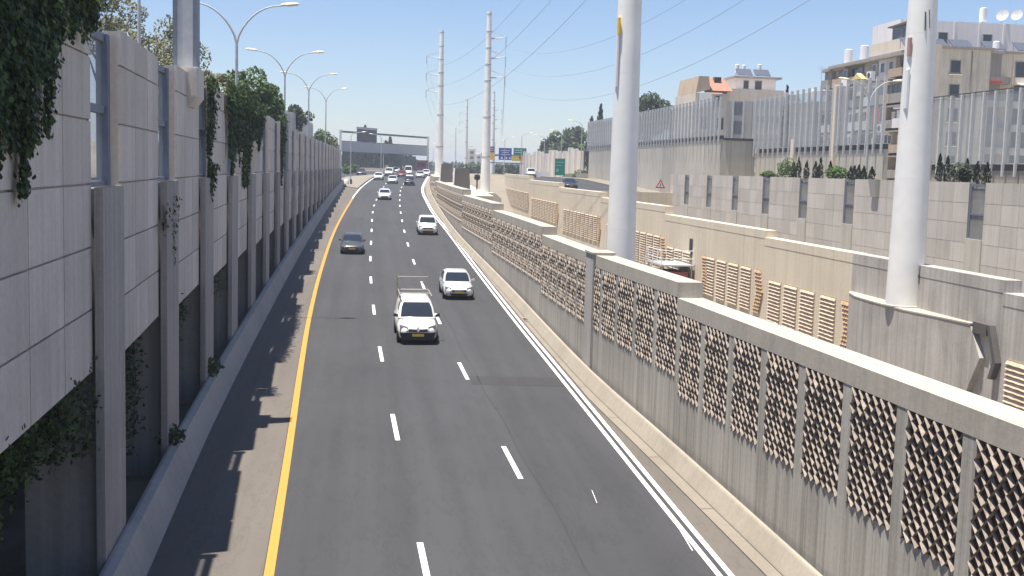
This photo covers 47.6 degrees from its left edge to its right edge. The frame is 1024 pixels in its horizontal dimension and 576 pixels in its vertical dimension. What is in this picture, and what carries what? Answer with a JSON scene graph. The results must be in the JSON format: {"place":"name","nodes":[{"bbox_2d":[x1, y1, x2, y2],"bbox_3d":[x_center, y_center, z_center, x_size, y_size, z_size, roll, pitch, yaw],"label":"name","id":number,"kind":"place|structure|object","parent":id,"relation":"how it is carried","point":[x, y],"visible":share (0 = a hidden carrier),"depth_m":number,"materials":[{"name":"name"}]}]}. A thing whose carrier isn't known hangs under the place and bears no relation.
{"place":"outdoors","nodes":[
{"label":"outdoors","id":0,"kind":"place"},
{"bbox_2d":[342,174,373,188],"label":"gore pavement","id":1,"kind":"structure","parent":0,"point":[358,181],"depth_m":219.62,"materials":[{"name":"concrete"}]},
{"bbox_2d":[147,179,764,575],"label":"road shoulder","id":2,"kind":"object","parent":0,"point":[220,523],"visible":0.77,"depth_m":33.14},
{"bbox_2d":[434,173,493,200],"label":"verge","id":3,"kind":"structure","parent":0,"point":[479,193],"depth_m":122.39,"materials":[{"name":"beige concrete"}]},
{"bbox_2d":[439,164,452,182],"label":"dark screen","id":4,"kind":"object","parent":3,"relation":"on","point":[446,173],"visible":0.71,"depth_m":161.52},
{"bbox_2d":[452,168,469,188],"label":"dark screen","id":5,"kind":"object","parent":3,"relation":"on","point":[461,177],"visible":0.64,"depth_m":132.93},
{"bbox_2d":[0,141,984,575],"bbox_3d":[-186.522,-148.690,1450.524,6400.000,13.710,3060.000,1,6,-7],"label":"ground","id":6,"kind":"structure","parent":0,"point":[12,553],"depth_m":31.00,"materials":[{"name":"concrete"}]},
{"bbox_2d":[90,0,153,80],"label":"tree","id":7,"kind":"object","parent":6,"relation":"on","point":[111,23],"visible":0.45,"depth_m":57.35,"materials":[{"name":"green plant"}]},
{"bbox_2d":[114,14,226,176],"bbox_3d":[-17.000,-9.403,57.969,5.700,8.425,5.789,1,6,-7],"label":"tree","id":8,"kind":"object","parent":6,"relation":"on","point":[165,54],"visible":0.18,"depth_m":56.93,"materials":[{"name":"green plant"}]},
{"bbox_2d":[0,9,341,575],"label":"retaining wall","id":9,"kind":"structure","parent":6,"relation":"on","point":[88,271],"depth_m":24.58,"materials":[{"name":"concrete"}]},
{"bbox_2d":[0,356,109,539],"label":"creeper","id":10,"kind":"object","parent":9,"relation":"attached to","point":[16,450],"visible":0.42,"depth_m":20.70,"materials":[{"name":"green plant"}]},
{"bbox_2d":[0,0,113,207],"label":"ivy","id":11,"kind":"object","parent":9,"relation":"attached to","point":[32,37],"visible":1,"depth_m":16.91,"materials":[{"name":"green plant"}]},
{"bbox_2d":[3,336,151,530],"bbox_3d":[-10.511,2.947,28.269,3.138,4.575,6.959,1,6,-7],"label":"creeper","id":12,"kind":"object","parent":9,"relation":"attached to","point":[127,378],"visible":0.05,"depth_m":30.86,"materials":[{"name":"green plant"}]},
{"bbox_2d":[87,31,110,186],"bbox_3d":[-8.429,-3.616,23.356,0.245,3.120,2.010,1,6,-7],"label":"window","id":13,"kind":"structure","parent":9,"relation":"in","point":[101,108],"depth_m":24.11,"materials":[{"name":"blue metal"}]},
{"bbox_2d":[137,0,140,44],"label":"thin mast","id":14,"kind":"object","parent":9,"relation":"on","point":[139,21],"visible":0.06,"depth_m":42.77,"materials":[{"name":"metal"}]},
{"bbox_2d":[156,64,168,180],"bbox_3d":[-9.667,-4.504,31.720,0.244,3.120,2.010,1,6,-7],"label":"window","id":15,"kind":"structure","parent":9,"relation":"in","point":[163,121],"depth_m":32.48,"materials":[{"name":"glass"}]},
{"bbox_2d":[162,196,181,266],"bbox_3d":[-9.273,-1.393,31.711,0.368,2.380,2.179,1,6,-7],"label":"ivy","id":16,"kind":"object","parent":9,"relation":"attached to","point":[166,212],"visible":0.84,"depth_m":32.03,"materials":[{"name":"green plant"}]},
{"bbox_2d":[179,293,191,370],"bbox_3d":[-11.696,1.533,36.685,3.297,3.508,6.978,1,6,-7],"label":"creeper","id":17,"kind":"object","parent":9,"relation":"attached to","point":[181,305],"visible":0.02,"depth_m":37.92,"materials":[{"name":"green plant"}]},
{"bbox_2d":[173,0,200,69],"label":"steel column","id":18,"kind":"structure","parent":9,"relation":"on","point":[186,33],"depth_m":35.69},
{"bbox_2d":[197,88,205,176],"bbox_3d":[-10.826,-5.392,40.094,0.241,3.120,2.010,1,6,-7],"label":"window","id":19,"kind":"structure","parent":9,"relation":"in","point":[202,107],"depth_m":40.87,"materials":[{"name":"glass"}]},
{"bbox_2d":[205,72,223,201],"bbox_3d":[-10.374,-5.199,40.809,0.656,4.626,2.115,1,6,-7],"label":"ivy","id":20,"kind":"object","parent":9,"relation":"attached to","point":[211,106],"visible":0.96,"depth_m":40.29,"materials":[{"name":"green plant"}]},
{"bbox_2d":[225,80,267,188],"bbox_3d":[-12.049,-6.954,53.883,0.753,4.750,16.730,1,6,-7],"label":"ivy","id":21,"kind":"object","parent":9,"relation":"attached to","point":[246,115],"visible":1,"depth_m":51.20,"materials":[{"name":"green plant"}]},
{"bbox_2d":[200,2,298,86],"bbox_3d":[-13.502,-9.664,56.852,6.000,8.725,0.340,1,6,-7],"label":"street lamp","id":22,"kind":"object","parent":9,"relation":"on","point":[240,32],"visible":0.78,"depth_m":56.58,"materials":[{"name":"metal"}]},
{"bbox_2d":[222,66,287,120],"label":"tree","id":23,"kind":"object","parent":9,"relation":"on","point":[270,97],"visible":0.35,"depth_m":80.81,"materials":[{"name":"green plant"}]},
{"bbox_2d":[261,118,265,172],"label":"window","id":24,"kind":"structure","parent":9,"relation":"in","point":[264,136],"depth_m":66.06,"materials":[{"name":"glass"}]},
{"bbox_2d":[274,123,276,171],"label":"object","id":25,"kind":"structure","parent":9,"relation":"in","point":[275,143],"depth_m":74.42,"materials":[{"name":"glass"}]},
{"bbox_2d":[279,115,289,185],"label":"ivy","id":26,"kind":"object","parent":9,"relation":"attached to","point":[283,126],"visible":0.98,"depth_m":75.66,"materials":[{"name":"green plant"}]},
{"bbox_2d":[245,48,323,113],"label":"street lamp","id":27,"kind":"object","parent":9,"relation":"on","point":[253,49],"visible":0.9,"depth_m":89.73,"materials":[{"name":"metal"}]},
{"bbox_2d":[282,110,312,136],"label":"noise barrier","id":28,"kind":"object","parent":9,"relation":"on","point":[305,129],"visible":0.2,"depth_m":167.21,"materials":[{"name":"concrete"}]},
{"bbox_2d":[280,71,336,134],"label":"street lamp","id":29,"kind":"object","parent":9,"relation":"on","point":[309,90],"visible":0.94,"depth_m":122.75,"materials":[{"name":"metal"}]},
{"bbox_2d":[99,180,344,575],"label":"road barrier","id":30,"kind":"object","parent":6,"relation":"on","point":[135,549],"visible":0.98,"depth_m":33.30,"materials":[{"name":"concrete"}]},
{"bbox_2d":[154,423,186,445],"bbox_3d":[-9.444,4.124,32.022,0.888,0.780,0.730,1,6,-7],"label":"shrub","id":31,"kind":"object","parent":30,"relation":"on","point":[176,436],"visible":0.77,"depth_m":31.94,"materials":[{"name":"green plant"}]},
{"bbox_2d":[207,357,224,377],"bbox_3d":[-10.654,2.847,40.971,0.899,0.892,1.189,-3,7,-36],"label":"shrub","id":32,"kind":"object","parent":30,"relation":"on","point":[213,366],"visible":0.55,"depth_m":40.78,"materials":[{"name":"green plant"}]},
{"bbox_2d":[288,104,314,132],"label":"tree","id":33,"kind":"object","parent":6,"relation":"on","point":[299,112],"visible":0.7,"depth_m":153.65,"materials":[{"name":"green plant"}]},
{"bbox_2d":[313,128,332,145],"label":"shrub","id":34,"kind":"object","parent":6,"relation":"on","point":[319,135],"visible":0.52,"depth_m":191.51,"materials":[{"name":"green plant"}]},
{"bbox_2d":[372,153,381,167],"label":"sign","id":35,"kind":"object","parent":6,"relation":"on","point":[376,161],"visible":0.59,"depth_m":401.77,"materials":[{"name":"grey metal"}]},
{"bbox_2d":[339,127,428,168],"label":"gantry","id":36,"kind":"object","parent":6,"relation":"on","point":[366,143],"visible":0.98,"depth_m":279.83,"materials":[{"name":"metal"}]},
{"bbox_2d":[388,154,397,167],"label":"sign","id":37,"kind":"object","parent":6,"relation":"on","point":[392,160],"visible":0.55,"depth_m":390.87,"materials":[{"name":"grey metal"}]},
{"bbox_2d":[459,99,467,167],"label":"power pole","id":38,"kind":"object","parent":6,"relation":"on","point":[466,144],"visible":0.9,"depth_m":394.58,"materials":[{"name":"paint"}]},
{"bbox_2d":[468,146,475,162],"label":"apartment building","id":39,"kind":"structure","parent":6,"relation":"on","point":[471,154],"depth_m":698.14,"materials":[{"name":"white concrete"}]},
{"bbox_2d":[429,160,519,169],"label":"distant trees","id":40,"kind":"object","parent":6,"relation":"on","point":[432,165],"visible":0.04,"depth_m":570.54,"materials":[{"name":"green plant"}]},
{"bbox_2d":[457,164,519,173],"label":"hedge","id":41,"kind":"object","parent":6,"relation":"on","point":[510,169],"visible":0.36,"depth_m":349.33,"materials":[{"name":"green plant"}]},
{"bbox_2d":[490,91,501,173],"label":"power pole","id":42,"kind":"object","parent":6,"relation":"on","point":[492,138],"visible":0.84,"depth_m":345.80,"materials":[{"name":"paint"}]},
{"bbox_2d":[480,146,525,173],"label":"sign gantry","id":43,"kind":"object","parent":6,"relation":"on","point":[516,156],"visible":0.77,"depth_m":321.94,"materials":[{"name":"metal"}]},
{"bbox_2d":[540,137,560,151],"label":"tree","id":44,"kind":"object","parent":6,"relation":"on","point":[547,143],"visible":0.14,"depth_m":321.64,"materials":[{"name":"green plant"}]},
{"bbox_2d":[520,147,583,176],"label":"noise wall","id":45,"kind":"structure","parent":6,"relation":"on","point":[536,161],"depth_m":269.35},
{"bbox_2d":[542,128,584,153],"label":"tree","id":46,"kind":"object","parent":6,"relation":"on","point":[552,137],"visible":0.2,"depth_m":313.77,"materials":[{"name":"green plant"}]},
{"bbox_2d":[559,126,585,149],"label":"tree","id":47,"kind":"object","parent":6,"relation":"on","point":[570,137],"visible":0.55,"depth_m":303.71,"materials":[{"name":"green plant"}]},
{"bbox_2d":[562,131,597,170],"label":"tree","id":48,"kind":"object","parent":6,"relation":"on","point":[578,147],"visible":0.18,"depth_m":301.46,"materials":[{"name":"green plant"}]},
{"bbox_2d":[428,174,822,575],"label":"road barrier","id":49,"kind":"object","parent":6,"relation":"on","point":[779,554],"visible":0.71,"depth_m":34.92,"materials":[{"name":"concrete"}]},
{"bbox_2d":[600,191,671,205],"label":"end wall","id":50,"kind":"structure","parent":6,"relation":"on","point":[662,198],"depth_m":143.33,"materials":[{"name":"beige concrete"}]},
{"bbox_2d":[639,91,671,140],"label":"tree","id":51,"kind":"object","parent":6,"relation":"on","point":[649,102],"visible":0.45,"depth_m":205.50,"materials":[{"name":"green plant"}]},
{"bbox_2d":[642,246,693,278],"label":"service stair","id":52,"kind":"object","parent":6,"relation":"on","point":[661,263],"visible":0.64,"depth_m":87.94,"materials":[{"name":"metal"}]},
{"bbox_2d":[587,96,754,192],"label":"noise barrier","id":53,"kind":"object","parent":6,"relation":"on","point":[663,159],"visible":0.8,"depth_m":144.25,"materials":[{"name":"concrete"}]},
{"bbox_2d":[674,76,731,137],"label":"house","id":54,"kind":"structure","parent":6,"relation":"on","point":[689,89],"depth_m":181.88,"materials":[{"name":"beige concrete"}]},
{"bbox_2d":[430,175,1023,575],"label":"retaining wall","id":55,"kind":"structure","parent":6,"relation":"on","point":[823,458],"depth_m":26.71,"materials":[{"name":"concrete"}]},
{"bbox_2d":[426,30,443,174],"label":"power pole","id":56,"kind":"object","parent":55,"relation":"on","point":[439,137],"visible":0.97,"depth_m":207.37,"materials":[{"name":"paint"}]},
{"bbox_2d":[714,76,800,175],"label":"apartment building","id":57,"kind":"structure","parent":6,"relation":"on","point":[748,89],"depth_m":184.66,"materials":[{"name":"beige concrete"}]},
{"bbox_2d":[730,121,741,134],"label":"window","id":58,"kind":"structure","parent":57,"relation":"in","point":[737,125],"depth_m":184.38,"materials":[{"name":"grey glass"}]},
{"bbox_2d":[734,102,744,115],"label":"window","id":59,"kind":"structure","parent":57,"relation":"in","point":[738,106],"depth_m":184.07,"materials":[{"name":"grey glass"}]},
{"bbox_2d":[504,174,1023,410],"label":"retaining wall","id":60,"kind":"structure","parent":6,"relation":"on","point":[961,329],"depth_m":61.55,"materials":[{"name":"grey concrete"}]},
{"bbox_2d":[884,0,937,307],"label":"power pole","id":61,"kind":"object","parent":60,"relation":"on","point":[907,247],"visible":0.92,"depth_m":51.75,"materials":[{"name":"paint"}]},
{"bbox_2d":[780,84,789,146],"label":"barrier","id":62,"kind":"object","parent":6,"relation":"on","point":[782,124],"visible":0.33,"depth_m":125.96,"materials":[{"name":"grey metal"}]},
{"bbox_2d":[776,158,795,176],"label":"shrub","id":63,"kind":"object","parent":6,"relation":"on","point":[781,173],"visible":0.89,"depth_m":109.72,"materials":[{"name":"green plant"}]},
{"bbox_2d":[783,101,828,145],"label":"apartment building","id":64,"kind":"structure","parent":6,"relation":"on","point":[810,123],"depth_m":174.71,"materials":[{"name":"concrete"}]},
{"bbox_2d":[753,75,888,182],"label":"noise barrier","id":65,"kind":"object","parent":6,"relation":"on","point":[852,154],"visible":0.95,"depth_m":109.07,"materials":[{"name":"metal"}]},
{"bbox_2d":[823,165,847,178],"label":"shrub","id":66,"kind":"object","parent":6,"relation":"on","point":[836,172],"visible":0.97,"depth_m":98.27,"materials":[{"name":"green plant"}]},
{"bbox_2d":[829,86,845,178],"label":"concrete post","id":67,"kind":"object","parent":6,"relation":"on","point":[832,157],"visible":0.43,"depth_m":105.90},
{"bbox_2d":[670,174,1023,292],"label":"retaining wall","id":68,"kind":"structure","parent":6,"relation":"on","point":[997,249],"depth_m":88.20,"materials":[{"name":"grey concrete"}]},
{"bbox_2d":[843,180,854,224],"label":"window","id":69,"kind":"structure","parent":68,"relation":"in","point":[846,184],"depth_m":92.17,"materials":[{"name":"grey metal"}]},
{"bbox_2d":[967,184,985,239],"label":"window","id":70,"kind":"structure","parent":68,"relation":"in","point":[970,213],"depth_m":73.22,"materials":[{"name":"glass"}]},
{"bbox_2d":[839,77,901,178],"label":"street lamp","id":71,"kind":"object","parent":6,"relation":"on","point":[867,140],"visible":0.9,"depth_m":93.93,"materials":[{"name":"metal"}]},
{"bbox_2d":[821,21,1004,179],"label":"apartment building","id":72,"kind":"structure","parent":6,"relation":"on","point":[884,58],"depth_m":145.08,"materials":[{"name":"beige concrete"}]},
{"bbox_2d":[844,49,852,62],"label":"water tank","id":73,"kind":"object","parent":72,"relation":"on","point":[848,55],"visible":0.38,"depth_m":160.26,"materials":[{"name":"white plastic"}]},
{"bbox_2d":[859,45,869,59],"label":"water tank","id":74,"kind":"object","parent":72,"relation":"on","point":[864,51],"visible":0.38,"depth_m":155.12,"materials":[{"name":"white plastic"}]},
{"bbox_2d":[935,153,943,181],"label":"cypress tree","id":75,"kind":"object","parent":6,"relation":"on","point":[940,165],"visible":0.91,"depth_m":81.68,"materials":[{"name":"green plant"}]},
{"bbox_2d":[872,19,1023,51],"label":"apartment building","id":76,"kind":"structure","parent":6,"relation":"on","point":[974,34],"depth_m":160.05,"materials":[{"name":"beige concrete"}]},
{"bbox_2d":[979,7,987,22],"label":"water tank","id":77,"kind":"object","parent":76,"relation":"on","point":[983,15],"visible":1,"depth_m":160.12,"materials":[{"name":"white plastic"}]},
{"bbox_2d":[946,162,972,181],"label":"shrub","id":78,"kind":"object","parent":6,"relation":"on","point":[959,175],"visible":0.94,"depth_m":77.97,"materials":[{"name":"green plant"}]},
{"bbox_2d":[930,86,1023,187],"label":"noise barrier","id":79,"kind":"object","parent":6,"relation":"on","point":[1005,172],"visible":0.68,"depth_m":80.88,"materials":[{"name":"metal"}]},
{"bbox_2d":[972,161,981,187],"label":"cypress tree","id":80,"kind":"object","parent":6,"relation":"on","point":[976,172],"visible":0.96,"depth_m":76.67,"materials":[{"name":"green plant"}]},
{"bbox_2d":[935,46,1023,162],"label":"apartment building","id":81,"kind":"structure","parent":6,"relation":"on","point":[965,69],"depth_m":137.59,"materials":[{"name":"beige concrete"}]},
{"bbox_2d":[948,84,959,97],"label":"window","id":82,"kind":"structure","parent":81,"relation":"in","point":[953,88],"depth_m":136.99,"materials":[{"name":"grey glass"}]},
{"bbox_2d":[949,60,961,73],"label":"window","id":83,"kind":"structure","parent":81,"relation":"in","point":[955,65],"depth_m":136.72,"materials":[{"name":"grey glass"}]},
{"bbox_2d":[948,39,972,46],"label":"solar panel","id":84,"kind":"object","parent":81,"relation":"on","point":[963,43],"visible":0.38,"depth_m":140.82,"materials":[{"name":"glass"}]},
{"bbox_2d":[1009,132,1023,147],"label":"window","id":85,"kind":"structure","parent":81,"relation":"in","point":[1012,134],"depth_m":141.23,"materials":[{"name":"grey glass"}]},
{"bbox_2d":[1010,109,1023,124],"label":"window","id":86,"kind":"structure","parent":81,"relation":"in","point":[1014,111],"depth_m":140.92,"materials":[{"name":"grey glass"}]},
{"bbox_2d":[1014,61,1023,77],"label":"window","id":87,"kind":"structure","parent":81,"relation":"in","point":[1019,65],"depth_m":140.34,"materials":[{"name":"grey glass"}]},
{"bbox_2d":[981,162,991,187],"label":"cypress tree","id":88,"kind":"object","parent":6,"relation":"on","point":[985,175],"visible":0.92,"depth_m":75.42,"materials":[{"name":"green plant"}]},
{"bbox_2d":[263,170,734,575],"bbox_3d":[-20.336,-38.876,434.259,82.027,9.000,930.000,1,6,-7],"label":"road","id":89,"kind":"structure","parent":0,"point":[367,494],"depth_m":35.32,"materials":[{"name":"asphalt"}]},
{"bbox_2d":[264,198,352,575],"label":"yellow edge line","id":90,"kind":"object","parent":89,"relation":"on","point":[270,564],"visible":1,"depth_m":34.95,"materials":[{"name":"paint"}]},
{"bbox_2d":[339,232,365,253],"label":"car","id":91,"kind":"object","parent":89,"relation":"on","point":[352,241],"visible":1,"depth_m":90.50,"materials":[{"name":"grey paint"}]},
{"bbox_2d":[377,188,391,199],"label":"car","id":92,"kind":"object","parent":89,"relation":"on","point":[384,193],"visible":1,"depth_m":162.17,"materials":[{"name":"white paint"}]},
{"bbox_2d":[393,275,439,341],"bbox_3d":[-4.559,1.010,54.683,2.130,2.646,4.655,1,8,-8],"label":"delivery van","id":93,"kind":"object","parent":89,"relation":"on","point":[414,315],"visible":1,"depth_m":53.52,"materials":[{"name":"white paint"}]},
{"bbox_2d":[416,160,427,171],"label":"lorry","id":94,"kind":"object","parent":89,"relation":"on","point":[422,165],"visible":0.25,"depth_m":284.45,"materials":[{"name":"red paint"}]},
{"bbox_2d":[416,215,438,234],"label":"car","id":95,"kind":"object","parent":89,"relation":"on","point":[426,224],"visible":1,"depth_m":109.29,"materials":[{"name":"white paint"}]},
{"bbox_2d":[369,187,522,575],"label":"lane dashes","id":96,"kind":"object","parent":89,"relation":"on","point":[423,559],"visible":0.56,"depth_m":35.72,"materials":[{"name":"white paint"}]},
{"bbox_2d":[439,268,474,297],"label":"car","id":97,"kind":"object","parent":89,"relation":"on","point":[454,281],"visible":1,"depth_m":68.11,"materials":[{"name":"white metal"}]},
{"bbox_2d":[352,172,733,575],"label":"white edge line","id":98,"kind":"object","parent":89,"relation":"on","point":[725,568],"visible":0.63,"depth_m":36.13,"materials":[{"name":"paint"}]},
{"bbox_2d":[417,189,782,575],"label":"tar patch","id":99,"kind":"object","parent":89,"relation":"on","point":[501,380],"visible":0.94,"depth_m":45.17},
{"bbox_2d":[425,177,781,575],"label":"gutter","id":100,"kind":"object","parent":89,"relation":"on","point":[763,564],"visible":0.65,"depth_m":33.91,"materials":[{"name":"concrete"}]},
{"bbox_2d":[479,172,608,190],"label":"road","id":101,"kind":"structure","parent":0,"point":[586,185],"depth_m":175.55,"materials":[{"name":"asphalt"}]},
{"bbox_2d":[561,178,577,188],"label":"car","id":102,"kind":"object","parent":101,"relation":"on","point":[570,182],"visible":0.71,"depth_m":158.41,"materials":[{"name":"grey paint"}]},
{"bbox_2d":[88,0,1023,169],"label":"sky","id":103,"kind":"structure","parent":0,"point":[377,50],"materials":[{"name":"blue"}]},
{"bbox_2d":[470,180,726,306],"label":"corridor floor","id":104,"kind":"structure","parent":0,"point":[498,188],"depth_m":220.08,"materials":[{"name":"concrete"}]},
{"bbox_2d":[486,192,500,202],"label":"pole base","id":105,"kind":"object","parent":104,"relation":"on","point":[497,198],"visible":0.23,"depth_m":158.10,"materials":[{"name":"beige concrete"}]},
{"bbox_2d":[480,11,506,191],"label":"power pole","id":106,"kind":"object","parent":105,"relation":"on","point":[485,172],"visible":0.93,"depth_m":161.81,"materials":[{"name":"paint"}]},
{"bbox_2d":[606,0,641,261],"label":"power pole","id":107,"kind":"object","parent":104,"relation":"on","point":[621,230],"visible":0.73,"depth_m":53.17,"materials":[{"name":"paint"}]},
{"bbox_2d":[540,176,658,191],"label":"sidewalk","id":108,"kind":"structure","parent":0,"point":[605,182],"depth_m":184.25,"materials":[{"name":"concrete"}]},
{"bbox_2d":[555,158,564,176],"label":"direction sign","id":109,"kind":"object","parent":108,"relation":"on","point":[559,166],"visible":0.85,"depth_m":226.69,"materials":[{"name":"metal"}]},
{"bbox_2d":[929,44,941,180],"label":"concrete pier","id":110,"kind":"structure","parent":0,"point":[937,70],"depth_m":88.68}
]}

